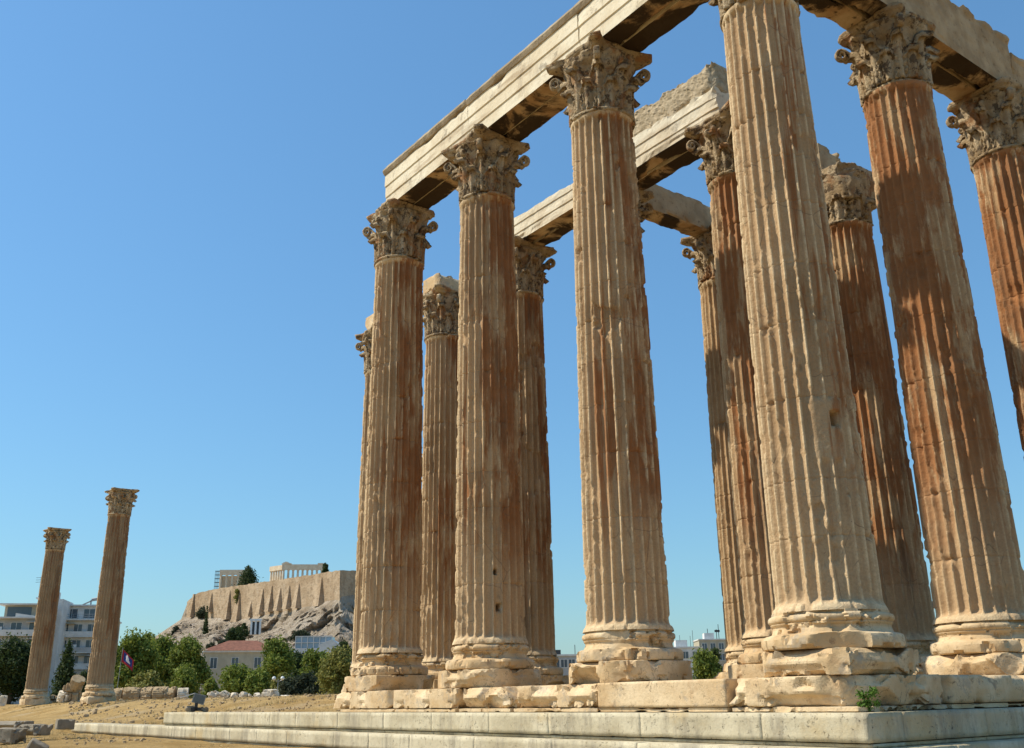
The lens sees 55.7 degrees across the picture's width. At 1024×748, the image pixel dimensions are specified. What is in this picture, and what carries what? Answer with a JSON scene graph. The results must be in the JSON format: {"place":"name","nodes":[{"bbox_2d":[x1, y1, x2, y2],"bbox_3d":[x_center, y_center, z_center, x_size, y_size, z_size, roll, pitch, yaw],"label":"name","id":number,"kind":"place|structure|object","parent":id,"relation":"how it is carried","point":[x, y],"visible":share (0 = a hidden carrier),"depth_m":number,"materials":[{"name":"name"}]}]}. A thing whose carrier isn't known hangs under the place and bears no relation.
{"place":"outdoors","nodes":[
{"label":"outdoors","id":0,"kind":"place"},
{"bbox_2d":[155,595,354,698],"bbox_3d":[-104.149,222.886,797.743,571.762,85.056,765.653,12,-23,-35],"label":"hill","id":1,"kind":"structure","parent":0,"point":[333,618],"depth_m":617.43,"materials":[{"name":"stone"}]},
{"bbox_2d":[171,625,178,635],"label":"bush","id":2,"kind":"object","parent":1,"relation":"on","point":[176,628],"visible":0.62,"depth_m":765.78,"materials":[{"name":"green plant"}]},
{"bbox_2d":[195,606,207,618],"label":"bush","id":3,"kind":"object","parent":1,"relation":"on","point":[200,613],"visible":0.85,"depth_m":788.11,"materials":[{"name":"green plant"}]},
{"bbox_2d":[202,606,208,633],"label":"cypress tree","id":4,"kind":"object","parent":1,"relation":"on","point":[205,628],"visible":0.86,"depth_m":718.80,"materials":[{"name":"green plant"}]},
{"bbox_2d":[206,639,227,648],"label":"bush","id":5,"kind":"object","parent":1,"relation":"on","point":[211,644],"visible":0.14,"depth_m":461.82,"materials":[{"name":"green plant"}]},
{"bbox_2d":[219,570,243,587],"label":"ruined temple","id":6,"kind":"structure","parent":1,"relation":"on","point":[226,581],"depth_m":839.98,"materials":[{"name":"stone"}]},
{"bbox_2d":[214,571,219,588],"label":"scaffold","id":7,"kind":"object","parent":6,"relation":"attached to","point":[215,585],"visible":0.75,"depth_m":838.33,"materials":[{"name":"metal"}]},
{"bbox_2d":[224,625,249,640],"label":"tree","id":8,"kind":"object","parent":1,"relation":"on","point":[237,633],"visible":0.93,"depth_m":567.72,"materials":[{"name":"green plant"}]},
{"bbox_2d":[231,565,263,584],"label":"tree","id":9,"kind":"object","parent":1,"relation":"on","point":[248,576],"visible":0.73,"depth_m":759.29,"materials":[{"name":"green plant"}]},
{"bbox_2d":[250,619,261,634],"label":"marble monument","id":10,"kind":"object","parent":1,"relation":"on","point":[255,627],"visible":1,"depth_m":602.10,"materials":[{"name":"white stone"}]},
{"bbox_2d":[186,570,355,621],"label":"fortification wall","id":11,"kind":"structure","parent":1,"relation":"on","point":[290,595],"depth_m":687.06,"materials":[{"name":"stone"}]},
{"bbox_2d":[233,588,238,602],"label":"bush","id":12,"kind":"object","parent":11,"relation":"attached to","point":[236,591],"visible":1,"depth_m":742.38,"materials":[{"name":"green plant"}]},
{"bbox_2d":[269,562,323,580],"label":"ruined temple","id":13,"kind":"structure","parent":1,"relation":"on","point":[283,567],"depth_m":738.34,"materials":[{"name":"stone"}]},
{"bbox_2d":[288,629,310,641],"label":"bush","id":14,"kind":"object","parent":1,"relation":"on","point":[300,633],"visible":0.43,"depth_m":481.80,"materials":[{"name":"green plant"}]},
{"bbox_2d":[322,563,328,572],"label":"tree","id":15,"kind":"object","parent":1,"relation":"on","point":[325,568],"visible":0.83,"depth_m":642.17,"materials":[{"name":"green plant"}]},
{"bbox_2d":[0,692,792,747],"bbox_3d":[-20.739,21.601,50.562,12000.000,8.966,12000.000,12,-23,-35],"label":"ground","id":16,"kind":"structure","parent":0,"point":[49,714],"depth_m":49.16,"materials":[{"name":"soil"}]},
{"bbox_2d":[0,695,7,705],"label":"marble fragment","id":17,"kind":"object","parent":16,"relation":"on","point":[3,700],"visible":1,"depth_m":85.32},
{"bbox_2d":[0,727,28,743],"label":"stone slab","id":18,"kind":"object","parent":16,"relation":"on","point":[11,735],"depth_m":38.08,"materials":[{"name":"stone"}]},
{"bbox_2d":[0,632,31,704],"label":"tree","id":19,"kind":"object","parent":16,"relation":"on","point":[14,655],"visible":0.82,"depth_m":118.73,"materials":[{"name":"green plant"}]},
{"bbox_2d":[0,721,33,727],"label":"stone slab","id":20,"kind":"object","parent":16,"relation":"on","point":[10,724],"depth_m":43.94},
{"bbox_2d":[0,603,36,703],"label":"apartment block","id":21,"kind":"structure","parent":16,"relation":"on","point":[19,618],"depth_m":182.04,"materials":[{"name":"paint"}]},
{"bbox_2d":[10,622,22,629],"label":"window","id":22,"kind":"structure","parent":21,"relation":"in","point":[14,625],"depth_m":181.88,"materials":[{"name":"grey glass"}]},
{"bbox_2d":[7,607,31,616],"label":"window","id":23,"kind":"structure","parent":21,"relation":"in","point":[11,612],"depth_m":184.11,"materials":[{"name":"grey glass"}]},
{"bbox_2d":[17,724,53,735],"bbox_3d":[-20.461,15.218,41.413,1.174,0.470,1.116,-3,-19,8],"label":"stone slab","id":24,"kind":"object","parent":16,"relation":"on","point":[39,729],"depth_m":41.06,"materials":[{"name":"stone"}]},
{"bbox_2d":[26,738,48,747],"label":"stone fragment","id":25,"kind":"object","parent":16,"relation":"on","point":[34,743],"visible":1,"depth_m":30.74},
{"bbox_2d":[19,527,71,704],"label":"stone column","id":26,"kind":"structure","parent":16,"relation":"on","point":[35,692],"depth_m":91.84,"materials":[{"name":"stone"}]},
{"bbox_2d":[50,695,56,702],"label":"stone fragment","id":27,"kind":"object","parent":16,"relation":"on","point":[53,698],"visible":0.77,"depth_m":90.98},
{"bbox_2d":[36,577,73,695],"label":"apartment block","id":28,"kind":"structure","parent":16,"relation":"on","point":[64,609],"depth_m":191.00,"materials":[{"name":"paint"}]},
{"bbox_2d":[49,638,75,702],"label":"cypress tree","id":29,"kind":"object","parent":16,"relation":"on","point":[65,673],"visible":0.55,"depth_m":114.47,"materials":[{"name":"green plant"}]},
{"bbox_2d":[56,690,69,702],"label":"stone fragment","id":30,"kind":"object","parent":16,"relation":"on","point":[62,697],"visible":0.95,"depth_m":87.11,"materials":[{"name":"stone"}]},
{"bbox_2d":[63,683,72,694],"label":"stone fragment","id":31,"kind":"object","parent":30,"relation":"on","point":[67,689],"visible":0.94,"depth_m":87.33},
{"bbox_2d":[55,719,74,729],"bbox_3d":[-19.585,15.345,42.420,0.725,0.436,1.118,11,-22,-26],"label":"stone slab","id":32,"kind":"object","parent":16,"relation":"on","point":[64,724],"depth_m":41.98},
{"bbox_2d":[69,690,81,701],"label":"stone fragment","id":33,"kind":"object","parent":16,"relation":"on","point":[73,697],"visible":0.9,"depth_m":87.20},
{"bbox_2d":[69,675,85,692],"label":"stone fragment","id":34,"kind":"object","parent":33,"relation":"on","point":[77,683],"visible":1,"depth_m":87.45,"materials":[{"name":"stone"}]},
{"bbox_2d":[76,669,87,701],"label":"tree","id":35,"kind":"object","parent":16,"relation":"on","point":[84,673],"visible":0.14,"depth_m":121.72,"materials":[{"name":"green plant"}]},
{"bbox_2d":[62,597,121,701],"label":"apartment block","id":36,"kind":"structure","parent":16,"relation":"on","point":[79,629],"depth_m":195.62,"materials":[{"name":"paint"}]},
{"bbox_2d":[69,609,77,618],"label":"window","id":37,"kind":"structure","parent":36,"relation":"in","point":[73,611],"depth_m":198.08,"materials":[{"name":"grey glass"}]},
{"bbox_2d":[72,640,80,646],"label":"window","id":38,"kind":"structure","parent":36,"relation":"in","point":[78,642],"depth_m":195.22,"materials":[{"name":"grey glass"}]},
{"bbox_2d":[73,624,82,630],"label":"window","id":39,"kind":"structure","parent":36,"relation":"in","point":[77,627],"depth_m":196.13,"materials":[{"name":"grey glass"}]},
{"bbox_2d":[83,656,89,662],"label":"window","id":40,"kind":"structure","parent":36,"relation":"in","point":[86,658],"depth_m":194.58,"materials":[{"name":"grey glass"}]},
{"bbox_2d":[85,640,91,646],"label":"window","id":41,"kind":"structure","parent":36,"relation":"in","point":[88,642],"depth_m":195.58,"materials":[{"name":"grey glass"}]},
{"bbox_2d":[83,609,95,618],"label":"window","id":42,"kind":"structure","parent":36,"relation":"in","point":[87,612],"depth_m":198.63,"materials":[{"name":"grey glass"}]},
{"bbox_2d":[87,624,93,630],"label":"window","id":43,"kind":"structure","parent":36,"relation":"in","point":[90,626],"depth_m":196.56,"materials":[{"name":"grey glass"}]},
{"bbox_2d":[80,487,139,703],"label":"stone column","id":44,"kind":"structure","parent":16,"relation":"on","point":[99,686],"depth_m":77.05,"materials":[{"name":"stone"}]},
{"bbox_2d":[113,687,123,700],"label":"column drum","id":45,"kind":"object","parent":16,"relation":"on","point":[118,692],"depth_m":98.38,"materials":[{"name":"beige stone"}]},
{"bbox_2d":[117,649,133,687],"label":"flag","id":46,"kind":"object","parent":16,"relation":"on","point":[127,660],"visible":0.99,"depth_m":105.74,"materials":[{"name":"fabric"}]},
{"bbox_2d":[122,687,142,699],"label":"column drum","id":47,"kind":"object","parent":16,"relation":"on","point":[131,693],"depth_m":98.33,"materials":[{"name":"beige stone"}]},
{"bbox_2d":[113,626,162,688],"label":"tree","id":48,"kind":"object","parent":16,"relation":"on","point":[142,652],"visible":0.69,"depth_m":133.72,"materials":[{"name":"green plant"}]},
{"bbox_2d":[124,670,166,687],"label":"bush","id":49,"kind":"object","parent":16,"relation":"on","point":[143,680],"visible":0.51,"depth_m":111.99,"materials":[{"name":"green plant"}]},
{"bbox_2d":[140,687,153,699],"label":"column drum","id":50,"kind":"object","parent":16,"relation":"on","point":[146,693],"depth_m":98.36,"materials":[{"name":"beige stone"}]},
{"bbox_2d":[140,629,156,640],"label":"tree","id":51,"kind":"object","parent":16,"relation":"on","point":[149,634],"depth_m":168.78,"materials":[{"name":"green plant"}]},
{"bbox_2d":[152,686,165,698],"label":"column drum","id":52,"kind":"object","parent":16,"relation":"on","point":[157,692],"depth_m":98.26,"materials":[{"name":"beige stone"}]},
{"bbox_2d":[150,633,177,685],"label":"tree","id":53,"kind":"object","parent":16,"relation":"on","point":[163,644],"visible":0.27,"depth_m":143.49,"materials":[{"name":"green plant"}]},
{"bbox_2d":[163,686,177,698],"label":"column drum","id":54,"kind":"object","parent":16,"relation":"on","point":[170,693],"depth_m":98.45,"materials":[{"name":"beige stone"}]},
{"bbox_2d":[177,688,188,698],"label":"stone block","id":55,"kind":"object","parent":16,"relation":"on","point":[181,692],"depth_m":98.40,"materials":[{"name":"stone"}]},
{"bbox_2d":[169,662,203,697],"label":"bush","id":56,"kind":"object","parent":16,"relation":"on","point":[186,679],"visible":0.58,"depth_m":118.56,"materials":[{"name":"green plant"}]},
{"bbox_2d":[165,633,216,693],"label":"tree","id":57,"kind":"object","parent":16,"relation":"on","point":[187,650],"visible":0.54,"depth_m":133.90,"materials":[{"name":"green plant"}]},
{"bbox_2d":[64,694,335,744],"bbox_3d":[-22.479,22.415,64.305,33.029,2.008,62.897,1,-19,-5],"label":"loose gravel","id":58,"kind":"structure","parent":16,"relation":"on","point":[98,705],"depth_m":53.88,"materials":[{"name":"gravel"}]},
{"bbox_2d":[200,676,220,697],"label":"bush","id":59,"kind":"object","parent":16,"relation":"on","point":[210,685],"visible":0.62,"depth_m":106.30,"materials":[{"name":"green plant"}]},
{"bbox_2d":[207,690,219,697],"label":"marble fragment","id":60,"kind":"object","parent":16,"relation":"on","point":[214,694],"visible":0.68,"depth_m":79.57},
{"bbox_2d":[219,690,230,696],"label":"marble fragment","id":61,"kind":"object","parent":16,"relation":"on","point":[224,693],"visible":0.65,"depth_m":79.69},
{"bbox_2d":[201,641,265,695],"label":"cream house","id":62,"kind":"structure","parent":16,"relation":"on","point":[219,657],"depth_m":203.51,"materials":[{"name":"paint"}]},
{"bbox_2d":[210,657,217,668],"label":"window","id":63,"kind":"structure","parent":62,"relation":"in","point":[213,660],"depth_m":202.06,"materials":[{"name":"grey glass"}]},
{"bbox_2d":[231,657,238,666],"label":"window","id":64,"kind":"structure","parent":62,"relation":"in","point":[233,661],"depth_m":203.10,"materials":[{"name":"grey glass"}]},
{"bbox_2d":[254,657,260,667],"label":"window","id":65,"kind":"structure","parent":62,"relation":"in","point":[257,660],"depth_m":203.94,"materials":[{"name":"grey glass"}]},
{"bbox_2d":[214,659,258,696],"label":"bush","id":66,"kind":"object","parent":16,"relation":"on","point":[233,677],"visible":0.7,"depth_m":111.53,"materials":[{"name":"green plant"}]},
{"bbox_2d":[239,667,272,696],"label":"bush","id":67,"kind":"object","parent":16,"relation":"on","point":[257,681],"visible":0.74,"depth_m":109.78,"materials":[{"name":"green plant"}]},
{"bbox_2d":[261,689,278,696],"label":"marble fragment","id":68,"kind":"object","parent":16,"relation":"on","point":[268,692],"visible":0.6,"depth_m":79.46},
{"bbox_2d":[255,635,297,683],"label":"tree","id":69,"kind":"object","parent":16,"relation":"on","point":[278,659],"visible":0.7,"depth_m":124.09,"materials":[{"name":"green plant"}]},
{"bbox_2d":[269,672,290,694],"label":"bush","id":70,"kind":"object","parent":16,"relation":"on","point":[273,683],"visible":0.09,"depth_m":108.49,"materials":[{"name":"green plant"}]},
{"bbox_2d":[292,648,306,678],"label":"tree","id":71,"kind":"object","parent":16,"relation":"on","point":[298,656],"visible":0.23,"depth_m":142.78,"materials":[{"name":"green plant"}]},
{"bbox_2d":[275,670,326,695],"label":"bush","id":72,"kind":"object","parent":16,"relation":"on","point":[300,685],"visible":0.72,"depth_m":106.17,"materials":[{"name":"green plant"}]},
{"bbox_2d":[297,647,325,693],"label":"tree","id":73,"kind":"object","parent":16,"relation":"on","point":[310,659],"visible":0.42,"depth_m":122.57,"materials":[{"name":"green plant"}]},
{"bbox_2d":[289,636,339,694],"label":"glazed building","id":74,"kind":"structure","parent":16,"relation":"on","point":[303,643],"depth_m":231.81,"materials":[{"name":"blue glass"}]},
{"bbox_2d":[316,650,330,694],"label":"tree","id":75,"kind":"object","parent":16,"relation":"on","point":[324,654],"visible":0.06,"depth_m":138.53,"materials":[{"name":"green plant"}]},
{"bbox_2d":[315,644,351,694],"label":"bush","id":76,"kind":"object","parent":16,"relation":"on","point":[335,672],"visible":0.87,"depth_m":93.06,"materials":[{"name":"green plant"}]},
{"bbox_2d":[329,638,351,661],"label":"tree","id":77,"kind":"object","parent":16,"relation":"on","point":[341,643],"visible":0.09,"depth_m":153.77,"materials":[{"name":"green plant"}]},
{"bbox_2d":[341,323,372,692],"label":"stone column","id":78,"kind":"structure","parent":16,"relation":"on","point":[365,337],"depth_m":44.17,"materials":[{"name":"stone"}]},
{"bbox_2d":[365,314,372,329],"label":"stone block","id":79,"kind":"structure","parent":78,"relation":"on","point":[368,321],"depth_m":47.05,"materials":[{"name":"stone"}]},
{"bbox_2d":[420,283,459,688],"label":"stone column","id":80,"kind":"structure","parent":16,"relation":"on","point":[441,304],"depth_m":39.59,"materials":[{"name":"stone"}]},
{"bbox_2d":[423,273,458,293],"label":"stone block","id":81,"kind":"structure","parent":80,"relation":"on","point":[436,278],"depth_m":42.63,"materials":[{"name":"stone"}]},
{"bbox_2d":[514,236,568,684],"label":"stone column","id":82,"kind":"structure","parent":16,"relation":"on","point":[531,266],"depth_m":35.36,"materials":[{"name":"stone"}]},
{"bbox_2d":[514,61,728,245],"bbox_3d":[3.623,-7.416,34.880,1.486,2.301,11.034,12,-23,-35],"label":"stone architrave","id":83,"kind":"object","parent":82,"relation":"on","point":[660,141],"visible":0.61,"depth_m":32.38,"materials":[{"name":"stone"}]},
{"bbox_2d":[71,706,1023,747],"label":"stepped platform","id":84,"kind":"structure","parent":16,"relation":"on","point":[996,727],"depth_m":20.19,"materials":[{"name":"stone"}]},
{"bbox_2d":[185,706,194,711],"bbox_3d":[-13.180,13.755,39.758,0.402,0.248,0.411,6,-19,-2],"label":"stone fragment","id":85,"kind":"object","parent":84,"relation":"on","point":[187,708],"visible":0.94,"depth_m":39.58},
{"bbox_2d":[180,693,205,710],"bbox_3d":[-13.110,13.479,39.801,1.014,0.710,0.406,6,-20,-19],"label":"floodlight","id":86,"kind":"object","parent":84,"relation":"on","point":[197,699],"visible":1,"depth_m":39.72,"materials":[{"name":"grey metal"}]},
{"bbox_2d":[334,674,1023,711],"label":"plinth wall","id":87,"kind":"structure","parent":84,"relation":"on","point":[836,693],"depth_m":18.63,"materials":[{"name":"stone"}]},
{"bbox_2d":[344,198,437,691],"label":"stone column","id":88,"kind":"structure","parent":87,"relation":"on","point":[390,656],"depth_m":31.97,"materials":[{"name":"stone"}]},
{"bbox_2d":[438,123,542,688],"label":"stone column","id":89,"kind":"structure","parent":87,"relation":"on","point":[490,648],"depth_m":27.75,"materials":[{"name":"stone"}]},
{"bbox_2d":[545,30,692,683],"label":"stone column","id":90,"kind":"structure","parent":87,"relation":"on","point":[629,635],"depth_m":23.51,"materials":[{"name":"stone"}]},
{"bbox_2d":[383,0,708,208],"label":"stone architrave","id":91,"kind":"object","parent":90,"relation":"on","point":[515,98],"visible":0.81,"depth_m":29.37,"materials":[{"name":"stone"}]},
{"bbox_2d":[708,0,918,677],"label":"stone column","id":92,"kind":"structure","parent":87,"relation":"on","point":[831,614],"depth_m":18.96,"materials":[{"name":"stone"}]},
{"bbox_2d":[834,2,1023,674],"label":"stone column","id":93,"kind":"structure","parent":87,"relation":"on","point":[971,545],"depth_m":22.57,"materials":[{"name":"stone"}]},
{"bbox_2d":[799,0,1023,100],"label":"stone architrave","id":94,"kind":"object","parent":93,"relation":"on","point":[974,54],"visible":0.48,"depth_m":27.69,"materials":[{"name":"stone"}]},
{"bbox_2d":[946,77,1023,457],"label":"stone column","id":95,"kind":"structure","parent":87,"relation":"on","point":[988,120],"depth_m":27.87,"materials":[{"name":"stone"}]},
{"bbox_2d":[855,686,880,711],"bbox_3d":[5.952,5.397,16.095,0.338,0.431,0.445,12,-23,-35],"label":"weed","id":96,"kind":"object","parent":84,"relation":"on","point":[871,693],"visible":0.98,"depth_m":16.09,"materials":[{"name":"green plant"}]},
{"bbox_2d":[556,645,576,674],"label":"building","id":97,"kind":"structure","parent":16,"relation":"on","point":[564,661],"depth_m":143.86,"materials":[{"name":"paint"}]},
{"bbox_2d":[560,659,567,667],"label":"window","id":98,"kind":"structure","parent":97,"relation":"in","point":[563,662],"depth_m":143.74,"materials":[{"name":"grey glass"}]},
{"bbox_2d":[638,189,653,232],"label":"stone column","id":99,"kind":"structure","parent":16,"relation":"on","point":[645,196],"depth_m":34.18,"materials":[{"name":"stone"}]},
{"bbox_2d":[674,632,702,679],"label":"white building","id":100,"kind":"structure","parent":16,"relation":"on","point":[688,652],"depth_m":250.11,"materials":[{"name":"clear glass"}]},
{"bbox_2d":[683,651,688,658],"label":"window","id":101,"kind":"structure","parent":100,"relation":"in","point":[686,653],"depth_m":249.69,"materials":[{"name":"grey glass"}]},
{"bbox_2d":[690,646,722,679],"bbox_3d":[12.000,18.188,59.200,2.252,2.968,2.502,14,-23,-37],"label":"bush","id":102,"kind":"object","parent":16,"relation":"on","point":[705,663],"visible":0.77,"depth_m":58.97,"materials":[{"name":"green plant"}]},
{"bbox_2d":[693,628,725,665],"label":"white building","id":103,"kind":"structure","parent":16,"relation":"on","point":[708,641],"depth_m":279.57,"materials":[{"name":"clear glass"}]},
{"bbox_2d":[680,225,743,678],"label":"stone column","id":104,"kind":"structure","parent":16,"relation":"on","point":[701,254],"depth_m":34.58,"materials":[{"name":"stone"}]},
{"bbox_2d":[640,184,711,237],"bbox_3d":[6.110,-6.161,36.525,4.783,1.155,0.836,12,-23,-35],"label":"stone architrave","id":105,"kind":"object","parent":104,"relation":"on","point":[685,215],"visible":0.56,"depth_m":36.26,"materials":[{"name":"stone"}]},
{"bbox_2d":[709,647,722,670],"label":"tree","id":106,"kind":"object","parent":16,"relation":"on","point":[716,651],"visible":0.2,"depth_m":105.07,"materials":[{"name":"green plant"}]},
{"bbox_2d":[684,100,774,678],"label":"stone column","id":107,"kind":"structure","parent":16,"relation":"on","point":[714,151],"depth_m":27.10,"materials":[{"name":"stone"}]},
{"bbox_2d":[821,161,936,674],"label":"stone column","id":108,"kind":"structure","parent":16,"relation":"on","point":[850,198],"depth_m":30.09,"materials":[{"name":"stone"}]},
{"bbox_2d":[817,143,839,169],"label":"stone block","id":109,"kind":"structure","parent":108,"relation":"on","point":[826,158],"depth_m":33.66,"materials":[{"name":"stone"}]},
{"bbox_2d":[0,0,1023,653],"label":"sky","id":110,"kind":"structure","parent":0,"point":[189,189],"materials":[{"name":"blue"}]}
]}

